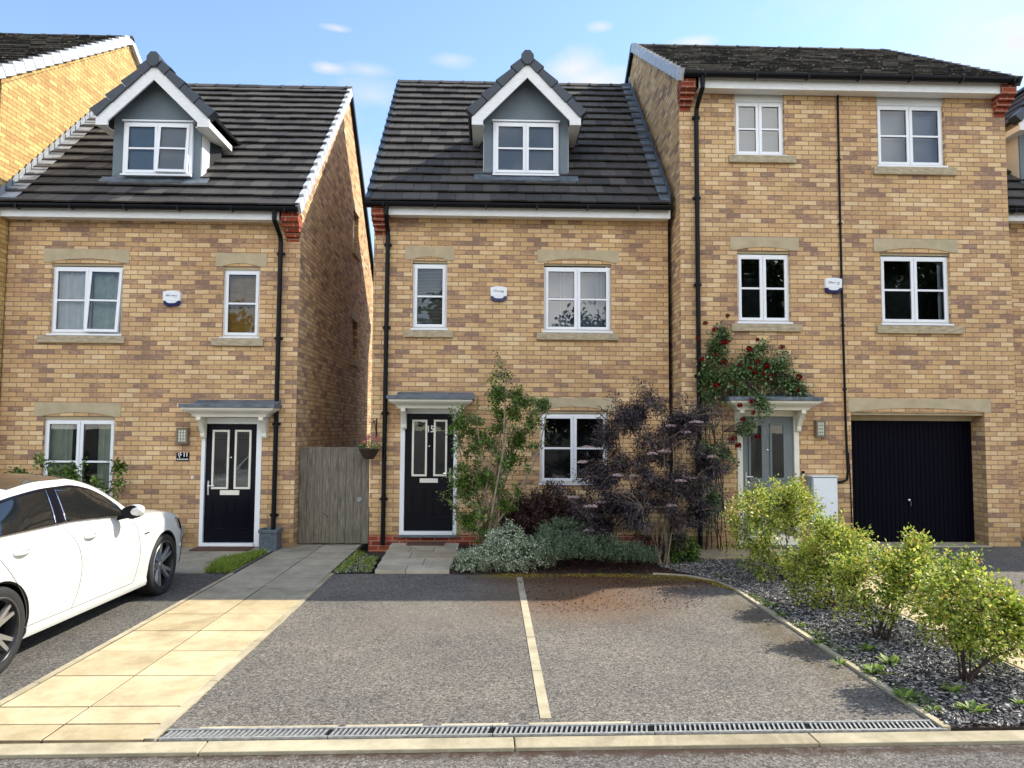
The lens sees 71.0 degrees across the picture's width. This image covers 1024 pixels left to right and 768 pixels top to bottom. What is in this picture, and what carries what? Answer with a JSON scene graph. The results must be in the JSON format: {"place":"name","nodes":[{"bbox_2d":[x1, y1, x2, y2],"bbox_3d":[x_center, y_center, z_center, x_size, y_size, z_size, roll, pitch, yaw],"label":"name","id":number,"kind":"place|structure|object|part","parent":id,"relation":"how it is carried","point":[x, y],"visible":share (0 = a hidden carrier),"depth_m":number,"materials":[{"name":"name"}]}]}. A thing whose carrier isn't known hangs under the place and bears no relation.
{"place":"outdoors","nodes":[
{"label":"outdoors","id":0,"kind":"place"},
{"bbox_2d":[0,32,141,399],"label":"town house","id":1,"kind":"structure","parent":0,"point":[53,87],"depth_m":12.48,"materials":[{"name":"yellow brick"}]},
{"bbox_2d":[0,574,227,699],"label":"side driveway","id":2,"kind":"structure","parent":0,"point":[42,653],"depth_m":6.58,"materials":[{"name":"grey asphalt"}]},
{"bbox_2d":[0,473,181,673],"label":"parked car","id":3,"kind":"object","parent":2,"relation":"on","point":[69,548],"visible":1,"depth_m":6.36,"materials":[{"name":"white paint"}]},
{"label":"side window","id":4,"kind":"part","parent":3,"relation":"part of","materials":[{"name":"black glass"}]},
{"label":"side window","id":5,"kind":"part","parent":3,"relation":"part of","materials":[{"name":"black glass"}]},
{"bbox_2d":[0,600,298,743],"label":"paving path","id":6,"kind":"structure","parent":0,"point":[142,705],"depth_m":5.33,"materials":[{"name":"beige stone"}]},
{"bbox_2d":[174,547,271,573],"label":"paved path","id":7,"kind":"structure","parent":0,"point":[193,562],"depth_m":10.10,"materials":[{"name":"grey stone"}]},
{"bbox_2d":[4,452,132,500],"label":"rose bush","id":8,"kind":"object","parent":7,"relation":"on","point":[73,472],"visible":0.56,"depth_m":10.65,"materials":[{"name":"green plant"}]},
{"bbox_2d":[189,546,254,550],"bbox_3d":[-4.422,2.514,10.951,0.876,0.018,0.330,0,-4,-2],"label":"doorstep","id":9,"kind":"object","parent":7,"relation":"on","point":[222,548],"depth_m":10.91,"materials":[{"name":"grey stone"}]},
{"bbox_2d":[258,527,282,550],"bbox_3d":[-3.700,2.379,10.990,0.295,0.325,0.295,0,-4,-2],"label":"planter","id":10,"kind":"object","parent":7,"relation":"on","point":[270,539],"visible":0.98,"depth_m":10.86,"materials":[{"name":"metal"}]},
{"label":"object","id":11,"kind":"structure","parent":7,"relation":"on","visible":0},
{"bbox_2d":[204,548,267,572],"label":"grass","id":12,"kind":"structure","parent":11,"relation":"on","point":[229,563],"depth_m":9.65,"materials":[{"name":"green plant"}]},
{"bbox_2d":[190,540,362,599],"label":"paving path","id":13,"kind":"structure","parent":0,"point":[301,578],"depth_m":9.10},
{"bbox_2d":[0,543,363,741],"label":"path joints","id":14,"kind":"object","parent":13,"relation":"on","point":[359,547],"visible":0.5,"depth_m":5.90,"materials":[{"name":"concrete"}]},
{"bbox_2d":[375,543,458,573],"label":"front path","id":15,"kind":"structure","parent":0,"point":[400,558],"depth_m":10.01,"materials":[{"name":"stone"}]},
{"bbox_2d":[406,542,444,545],"bbox_3d":[-1.360,2.520,11.326,0.584,0.019,0.288,0,-4,-2],"label":"door mat","id":16,"kind":"object","parent":15,"relation":"on","point":[425,543],"depth_m":11.19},
{"bbox_2d":[0,572,1023,741],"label":"edging","id":17,"kind":"object","parent":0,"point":[166,724],"visible":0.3,"depth_m":5.76,"materials":[{"name":"beige concrete"}]},
{"bbox_2d":[892,686,921,702],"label":"weed","id":18,"kind":"object","parent":17,"relation":"on","point":[901,692],"visible":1,"depth_m":5.01,"materials":[{"name":"green plant"}]},
{"bbox_2d":[0,744,1023,767],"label":"road","id":19,"kind":"structure","parent":0,"point":[975,756],"depth_m":4.11,"materials":[{"name":"grey asphalt"}]},
{"bbox_2d":[0,0,1023,267],"label":"sky","id":20,"kind":"structure","parent":0,"point":[366,46],"materials":[{"name":"blue"}]},
{"bbox_2d":[364,50,671,551],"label":"brick house","id":21,"kind":"structure","parent":0,"point":[534,187],"depth_m":11.78,"materials":[{"name":"brick"}]},
{"bbox_2d":[357,418,380,458],"bbox_3d":[-2.250,0.860,11.299,0.365,0.650,0.415,2,-4,-27],"label":"hanging basket","id":22,"kind":"object","parent":21,"relation":"attached to","point":[371,453],"visible":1,"depth_m":11.20,"materials":[{"name":"black plastic"}]},
{"bbox_2d":[410,264,447,329],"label":"window","id":23,"kind":"structure","parent":21,"relation":"in","point":[429,310],"depth_m":11.84,"materials":[{"name":"plastic"}]},
{"bbox_2d":[404,414,453,530],"bbox_3d":[-1.339,1.420,11.582,0.781,1.875,0.088,0,-4,-2],"label":"front door","id":24,"kind":"structure","parent":21,"relation":"in","point":[428,452],"depth_m":11.58,"materials":[{"name":"black paint"}]},
{"bbox_2d":[490,286,506,300],"bbox_3d":[-0.218,-1.474,11.728,0.270,0.241,0.066,0,-4,-2],"label":"alarm box","id":25,"kind":"object","parent":21,"relation":"attached to","point":[498,293],"visible":1,"depth_m":11.70,"materials":[{"name":"plastic"}]},
{"bbox_2d":[538,414,606,484],"bbox_3d":[0.996,1.079,11.959,1.611,1.149,0.710,0,-4,-2],"label":"window","id":26,"kind":"structure","parent":21,"relation":"in","point":[564,435],"depth_m":12.30,"materials":[{"name":"plastic"}]},
{"bbox_2d":[543,267,612,332],"bbox_3d":[1.070,-1.366,12.112,1.608,1.099,0.710,0,-4,-2],"label":"window","id":27,"kind":"structure","parent":21,"relation":"in","point":[576,299],"depth_m":11.98,"materials":[{"name":"plastic"}]},
{"bbox_2d":[151,574,926,742],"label":"driveway","id":28,"kind":"structure","parent":0,"point":[341,650],"depth_m":5.77,"materials":[{"name":"grey asphalt"}]},
{"bbox_2d":[351,573,709,612],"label":"leaf litter","id":29,"kind":"object","parent":28,"relation":"on","point":[528,581],"visible":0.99,"depth_m":8.44,"materials":[{"name":"brown plant"}]},
{"bbox_2d":[516,575,550,718],"bbox_3d":[0.155,2.333,6.927,0.072,0.052,4.564,0,-4,-2],"label":"drive divider","id":30,"kind":"object","parent":28,"relation":"on","point":[543,704],"visible":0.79,"depth_m":5.83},
{"bbox_2d":[157,720,947,740],"bbox_3d":[0.302,2.158,4.485,4.868,0.023,0.177,1,-4,-3],"label":"drain channel","id":31,"kind":"object","parent":28,"relation":"on","point":[227,733],"visible":1,"depth_m":4.46,"materials":[{"name":"black metal"}]},
{"bbox_2d":[498,573,733,590],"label":"moss","id":32,"kind":"object","parent":28,"relation":"on","point":[614,575],"visible":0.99,"depth_m":9.13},
{"bbox_2d":[829,656,846,664],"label":"weed","id":33,"kind":"object","parent":28,"relation":"on","point":[840,661],"visible":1,"depth_m":5.75,"materials":[{"name":"green plant"}]},
{"bbox_2d":[335,528,873,573],"bbox_3d":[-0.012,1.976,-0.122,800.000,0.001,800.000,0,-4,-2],"label":"ground","id":34,"kind":"structure","parent":0,"point":[364,547],"depth_m":11.04,"materials":[{"name":"soil"}]},
{"bbox_2d":[0,51,373,547],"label":"brick house","id":35,"kind":"structure","parent":34,"relation":"on","point":[236,215],"depth_m":11.37,"materials":[{"name":"brick"}]},
{"bbox_2d":[43,419,114,494],"bbox_3d":[-6.770,1.157,11.484,1.602,1.177,0.710,0,-4,-2],"label":"window","id":36,"kind":"structure","parent":35,"relation":"in","point":[66,440],"depth_m":11.31,"materials":[{"name":"plastic"}]},
{"bbox_2d":[46,267,122,335],"bbox_3d":[-6.726,-1.293,11.637,1.613,1.106,0.710,0,-4,-2],"label":"window","id":37,"kind":"structure","parent":35,"relation":"in","point":[87,301],"depth_m":11.44,"materials":[{"name":"plastic"}]},
{"bbox_2d":[163,291,181,305],"bbox_3d":[-5.366,-1.351,11.324,0.270,0.241,0.066,0,-4,-2],"label":"alarm box","id":38,"kind":"object","parent":35,"relation":"attached to","point":[171,298],"visible":1,"depth_m":11.30,"materials":[{"name":"plastic"}]},
{"bbox_2d":[176,452,188,460],"bbox_3d":[-5.143,1.134,11.203,0.198,0.139,0.014,0,-4,-2],"label":"house sign","id":39,"kind":"object","parent":35,"relation":"attached to","point":[180,456],"visible":1,"depth_m":11.20,"materials":[{"name":"black paint"}]},
{"bbox_2d":[176,428,189,443],"bbox_3d":[-5.129,0.806,11.181,0.172,0.248,0.099,0,-4,-2],"label":"wall lamp","id":40,"kind":"object","parent":35,"relation":"attached to","point":[182,435],"visible":1,"depth_m":11.14,"materials":[{"name":"white glass"}]},
{"bbox_2d":[203,424,256,541],"bbox_3d":[-4.408,1.549,11.237,0.789,1.842,0.088,0,-4,-2],"label":"front door","id":41,"kind":"structure","parent":35,"relation":"in","point":[230,474],"depth_m":11.23,"materials":[{"name":"black paint"}]},
{"bbox_2d":[219,270,259,337],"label":"window","id":42,"kind":"structure","parent":35,"relation":"in","point":[241,287],"depth_m":11.51,"materials":[{"name":"plastic"}]},
{"bbox_2d":[298,447,369,543],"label":"garden gate","id":43,"kind":"structure","parent":35,"relation":"attached to","point":[328,488],"depth_m":11.49,"materials":[{"name":"grey wood"}]},
{"bbox_2d":[352,323,352,356],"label":"side window","id":44,"kind":"structure","parent":35,"relation":"in","point":[352,323],"depth_m":16.32,"materials":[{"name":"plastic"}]},
{"bbox_2d":[353,216,353,248],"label":"side window","id":45,"kind":"structure","parent":35,"relation":"in","point":[353,216],"depth_m":16.36,"materials":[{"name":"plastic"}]},
{"bbox_2d":[334,553,381,572],"bbox_3d":[1.700,2.462,9.305,8.543,0.001,2.962,-1,-4,21],"label":"gravel strip","id":46,"kind":"object","parent":34,"relation":"on","point":[375,554],"visible":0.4,"depth_m":9.68,"materials":[{"name":"stone"}]},
{"bbox_2d":[333,549,377,572],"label":"grass","id":47,"kind":"structure","parent":46,"relation":"on","point":[351,562],"depth_m":9.82,"materials":[{"name":"green plant"}]},
{"bbox_2d":[335,552,378,572],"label":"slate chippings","id":48,"kind":"object","parent":46,"relation":"on","point":[351,567],"visible":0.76,"depth_m":9.65,"materials":[{"name":"green plant"}]},
{"bbox_2d":[0,730,1023,758],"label":"kerb","id":49,"kind":"structure","parent":34,"relation":"on","point":[332,746],"depth_m":4.27,"materials":[{"name":"beige concrete"}]},
{"bbox_2d":[450,544,1023,730],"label":"garden bed","id":50,"kind":"object","parent":34,"relation":"on","point":[984,727],"visible":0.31,"depth_m":9.32,"materials":[{"name":"soil"}]},
{"bbox_2d":[436,349,552,555],"bbox_3d":[-0.242,1.008,10.218,1.679,3.034,0.826,0,-4,-2],"label":"garden shrub","id":51,"kind":"object","parent":50,"relation":"on","point":[481,480],"visible":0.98,"depth_m":10.12,"materials":[{"name":"green plant"}]},
{"bbox_2d":[448,517,562,572],"bbox_3d":[-0.066,2.139,9.535,1.541,0.686,0.797,0,-4,-2],"label":"silver shrub","id":52,"kind":"object","parent":50,"relation":"on","point":[482,559],"visible":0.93,"depth_m":9.36,"materials":[{"name":"green plant"}]},
{"bbox_2d":[494,477,616,559],"bbox_3d":[0.605,1.936,10.315,1.837,1.197,1.057,0,-4,-2],"label":"barberry","id":53,"kind":"object","parent":50,"relation":"on","point":[527,518],"visible":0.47,"depth_m":10.19,"materials":[{"name":"purple plant"}]},
{"bbox_2d":[525,515,658,566],"bbox_3d":[1.073,2.122,9.521,1.891,0.722,0.844,0,-4,-2],"label":"evergreen shrub","id":54,"kind":"object","parent":50,"relation":"on","point":[590,546],"visible":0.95,"depth_m":9.37,"materials":[{"name":"green plant"}]},
{"bbox_2d":[452,544,749,573],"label":"bark mulch","id":55,"kind":"object","parent":50,"relation":"on","point":[597,564],"visible":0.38,"depth_m":9.73,"materials":[{"name":"brown wood"}]},
{"bbox_2d":[662,532,701,563],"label":"evergreen shrub","id":56,"kind":"object","parent":50,"relation":"on","point":[691,554],"visible":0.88,"depth_m":9.98,"materials":[{"name":"green plant"}]},
{"bbox_2d":[720,473,849,581],"bbox_3d":[3.350,1.783,8.911,1.710,1.355,0.991,1,-4,-11],"label":"rose bush","id":57,"kind":"object","parent":50,"relation":"on","point":[786,502],"visible":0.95,"depth_m":8.79,"materials":[{"name":"green plant"}]},
{"bbox_2d":[771,508,878,608],"bbox_3d":[3.366,1.844,7.594,1.206,1.072,0.911,0,-4,-2],"label":"rose bush","id":58,"kind":"object","parent":50,"relation":"on","point":[843,539],"visible":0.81,"depth_m":7.50,"materials":[{"name":"green plant"}]},
{"bbox_2d":[653,558,1023,727],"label":"slate chippings","id":59,"kind":"object","parent":50,"relation":"on","point":[771,591],"visible":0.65,"depth_m":6.01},
{"bbox_2d":[546,376,741,565],"bbox_3d":[1.831,1.192,9.917,2.763,2.639,1.486,0,-4,-2],"label":"black elder","id":60,"kind":"object","parent":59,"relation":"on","point":[630,510],"visible":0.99,"depth_m":9.88,"materials":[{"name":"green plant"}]},
{"bbox_2d":[744,591,939,705],"bbox_3d":[2.767,2.271,6.530,0.210,0.042,3.402,0,-4,-2],"label":"ground cover","id":61,"kind":"object","parent":59,"relation":"on","point":[823,635],"visible":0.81,"depth_m":6.16,"materials":[{"name":"grey gravel"}]},
{"bbox_2d":[861,663,894,674],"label":"weed","id":62,"kind":"object","parent":59,"relation":"on","point":[872,665],"visible":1,"depth_m":5.53,"materials":[{"name":"green plant"}]},
{"bbox_2d":[874,653,900,665],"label":"weed","id":63,"kind":"object","parent":59,"relation":"on","point":[892,659],"visible":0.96,"depth_m":5.76,"materials":[{"name":"green plant"}]},
{"bbox_2d":[921,704,941,712],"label":"weed","id":64,"kind":"object","parent":59,"relation":"on","point":[936,707],"visible":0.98,"depth_m":4.78,"materials":[{"name":"green plant"}]},
{"bbox_2d":[952,699,990,712],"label":"weed","id":65,"kind":"object","parent":59,"relation":"on","point":[973,705],"visible":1,"depth_m":4.79,"materials":[{"name":"green plant"}]},
{"bbox_2d":[852,643,876,650],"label":"weed","id":66,"kind":"object","parent":50,"relation":"on","point":[866,645],"visible":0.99,"depth_m":6.08,"materials":[{"name":"green plant"}]},
{"bbox_2d":[822,522,964,640],"bbox_3d":[3.404,1.778,6.435,1.330,1.057,0.923,0,-4,-2],"label":"rose bush","id":67,"kind":"object","parent":50,"relation":"on","point":[891,573],"visible":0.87,"depth_m":6.36,"materials":[{"name":"green plant"}]},
{"bbox_2d":[938,682,965,694],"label":"weed","id":68,"kind":"object","parent":50,"relation":"on","point":[955,688],"visible":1,"depth_m":5.13,"materials":[{"name":"green plant"}]},
{"bbox_2d":[892,541,1023,686],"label":"rose bush","id":69,"kind":"object","parent":50,"relation":"on","point":[1008,603],"visible":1,"depth_m":5.28,"materials":[{"name":"green plant"}]},
{"bbox_2d":[1008,697,1023,704],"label":"weed","id":70,"kind":"object","parent":50,"relation":"on","point":[1019,702],"visible":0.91,"depth_m":4.90,"materials":[{"name":"green plant"}]},
{"bbox_2d":[607,43,1022,548],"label":"town house","id":71,"kind":"structure","parent":34,"relation":"on","point":[875,180],"depth_m":11.48,"materials":[{"name":"brick"}]},
{"bbox_2d":[693,314,816,551],"bbox_3d":[3.755,0.745,10.977,1.992,3.658,0.740,0,-4,-2],"label":"climbing rose","id":72,"kind":"object","parent":71,"relation":"attached to","point":[773,371],"visible":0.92,"depth_m":11.03,"materials":[{"name":"green plant"}]},
{"bbox_2d":[734,102,786,155],"bbox_3d":[3.978,-4.087,11.861,1.306,0.925,0.710,0,-4,-2],"label":"window","id":73,"kind":"structure","parent":71,"relation":"in","point":[758,125],"depth_m":11.70,"materials":[{"name":"plastic"}]},
{"bbox_2d":[737,254,792,323],"bbox_3d":[3.990,-1.491,11.701,1.347,1.123,0.710,0,-4,-2],"label":"window","id":74,"kind":"structure","parent":71,"relation":"in","point":[763,280],"depth_m":12.03,"materials":[{"name":"plastic"}]},
{"bbox_2d":[742,416,793,533],"bbox_3d":[4.008,1.423,11.232,0.810,1.826,0.088,0,-4,-2],"label":"front door","id":75,"kind":"structure","parent":71,"relation":"in","point":[770,455],"depth_m":11.24,"materials":[{"name":"grey paint"}]},
{"bbox_2d":[814,420,825,436],"bbox_3d":[4.816,0.701,11.218,0.152,0.266,0.099,0,-4,-2],"label":"wall lamp","id":76,"kind":"object","parent":71,"relation":"attached to","point":[819,428],"visible":1,"depth_m":11.18,"materials":[{"name":"white glass"}]},
{"bbox_2d":[806,475,837,535],"bbox_3d":[4.801,1.881,11.087,0.414,0.933,0.214,0,-4,-2],"label":"meter cabinet","id":77,"kind":"object","parent":71,"relation":"attached to","point":[825,486],"visible":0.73,"depth_m":11.01,"materials":[{"name":"white plastic"}]},
{"bbox_3d":[4.810,1.883,10.995,0.370,0.878,0.018,0,-4,-2],"label":"door","id":78,"kind":"part","parent":77,"relation":"part of","materials":[{"name":"white plastic"}]},
{"bbox_2d":[824,278,841,292],"bbox_3d":[5.093,-1.562,11.382,0.270,0.241,0.066,0,-4,-2],"label":"alarm box","id":79,"kind":"object","parent":71,"relation":"attached to","point":[832,285],"visible":1,"depth_m":11.35,"materials":[{"name":"plastic"}]},
{"bbox_2d":[877,106,947,166],"bbox_3d":[6.446,-3.993,11.925,1.605,1.045,0.710,0,-4,-2],"label":"window","id":80,"kind":"structure","parent":71,"relation":"in","point":[907,136],"depth_m":11.77,"materials":[{"name":"plastic"}]},
{"bbox_2d":[851,420,974,541],"bbox_3d":[6.466,1.569,11.591,2.026,1.948,0.082,0,-4,-2],"label":"garage door","id":81,"kind":"structure","parent":71,"relation":"in","point":[918,473],"depth_m":11.60,"materials":[{"name":"paint"}]},
{"bbox_2d":[880,256,953,325],"bbox_3d":[6.436,-1.471,11.769,1.625,1.121,0.710,0,-4,-2],"label":"window","id":82,"kind":"structure","parent":71,"relation":"in","point":[914,290],"depth_m":12.08,"materials":[{"name":"plastic"}]},
{"bbox_2d":[689,549,1023,669],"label":"path","id":83,"kind":"structure","parent":0,"point":[712,554],"depth_m":9.30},
{"bbox_2d":[861,541,1023,598],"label":"garage driveway","id":84,"kind":"structure","parent":0,"point":[1008,561],"depth_m":10.17,"materials":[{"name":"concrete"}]},
{"bbox_2d":[1005,87,1023,540],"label":"brick house","id":85,"kind":"structure","parent":0,"point":[1014,126],"depth_m":12.12,"materials":[{"name":"yellow brick"}]}
]}

